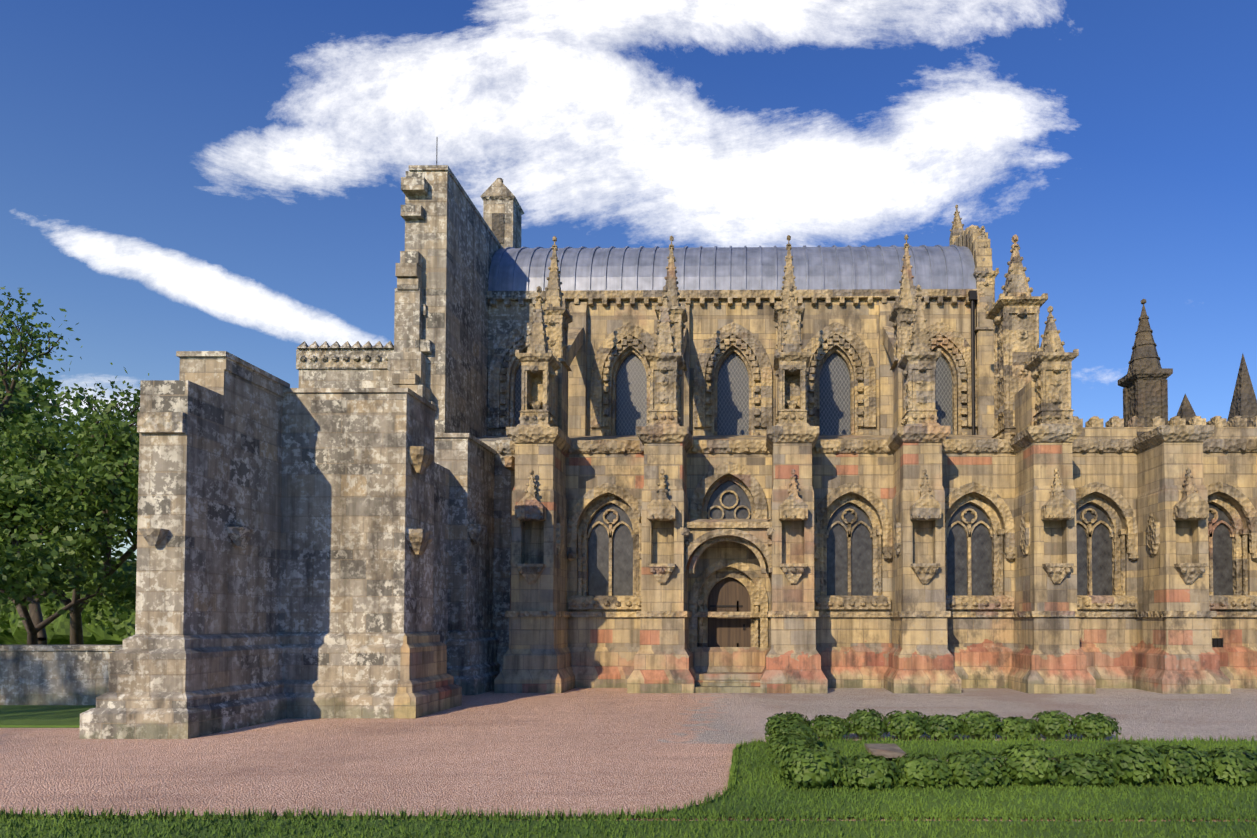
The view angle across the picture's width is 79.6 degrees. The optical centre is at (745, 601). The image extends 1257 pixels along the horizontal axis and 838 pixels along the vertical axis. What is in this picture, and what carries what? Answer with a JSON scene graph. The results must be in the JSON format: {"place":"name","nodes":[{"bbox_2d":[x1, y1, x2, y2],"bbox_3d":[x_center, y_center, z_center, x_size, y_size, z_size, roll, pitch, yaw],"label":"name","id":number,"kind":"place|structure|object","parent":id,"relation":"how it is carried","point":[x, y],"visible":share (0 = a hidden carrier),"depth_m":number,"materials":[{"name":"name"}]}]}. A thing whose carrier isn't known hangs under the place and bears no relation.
{"place":"outdoors","nodes":[
{"label":"outdoors","id":0,"kind":"place"},
{"bbox_2d":[0,727,79,727],"bbox_3d":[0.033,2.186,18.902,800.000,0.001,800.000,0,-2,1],"label":"ground grass","id":1,"kind":"structure","parent":0,"point":[39,727],"depth_m":11.78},
{"bbox_2d":[0,379,119,523],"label":"tree","id":2,"kind":"object","parent":1,"relation":"on","point":[31,399],"visible":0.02,"depth_m":43.55,"materials":[{"name":"green plant"}]},
{"bbox_2d":[0,329,130,448],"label":"tree","id":3,"kind":"object","parent":1,"relation":"on","point":[24,404],"visible":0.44,"depth_m":33.65,"materials":[{"name":"green plant"}]},
{"bbox_2d":[0,456,136,644],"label":"small tree","id":4,"kind":"object","parent":1,"relation":"on","point":[38,567],"visible":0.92,"depth_m":16.50,"materials":[{"name":"green plant"}]},
{"bbox_2d":[0,552,136,644],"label":"hedgerow","id":5,"kind":"object","parent":1,"relation":"on","point":[104,630],"visible":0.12,"depth_m":32.33,"materials":[{"name":"green plant"}]},
{"bbox_2d":[0,384,137,644],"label":"small tree","id":6,"kind":"object","parent":1,"relation":"on","point":[36,617],"visible":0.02,"depth_m":22.58,"materials":[{"name":"green plant"}]},
{"bbox_2d":[0,396,139,644],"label":"tree","id":7,"kind":"object","parent":1,"relation":"on","point":[122,463],"visible":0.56,"depth_m":18.40,"materials":[{"name":"green plant"}]},
{"bbox_2d":[0,287,148,516],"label":"tree","id":8,"kind":"object","parent":1,"relation":"on","point":[18,358],"visible":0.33,"depth_m":27.72,"materials":[{"name":"green plant"}]},
{"bbox_2d":[0,645,122,704],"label":"boundary wall","id":9,"kind":"structure","parent":0,"point":[54,674],"depth_m":14.74,"materials":[{"name":"stone"}]},
{"bbox_2d":[0,688,1256,821],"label":"gravel forecourt","id":10,"kind":"structure","parent":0,"point":[596,750],"depth_m":9.60,"materials":[{"name":"pink gravel"}]},
{"bbox_2d":[79,137,1256,738],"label":"chapel","id":11,"kind":"structure","parent":10,"relation":"on","point":[505,463],"depth_m":18.51,"materials":[{"name":"stone"}]},
{"bbox_2d":[0,705,1256,837],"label":"lawn","id":12,"kind":"structure","parent":0,"point":[39,715],"depth_m":6.33,"materials":[{"name":"green plant"}]},
{"bbox_2d":[864,744,1060,765],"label":"stone slab","id":13,"kind":"structure","parent":12,"relation":"on","point":[890,751],"depth_m":9.18,"materials":[{"name":"stone"}]},
{"bbox_2d":[765,708,1256,789],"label":"box hedge","id":14,"kind":"object","parent":12,"relation":"on","point":[801,756],"visible":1,"depth_m":7.46,"materials":[{"name":"green plant"}]},
{"bbox_2d":[0,0,1256,564],"label":"sky","id":15,"kind":"structure","parent":0,"point":[176,175],"materials":[{"name":"blue"}]}
]}

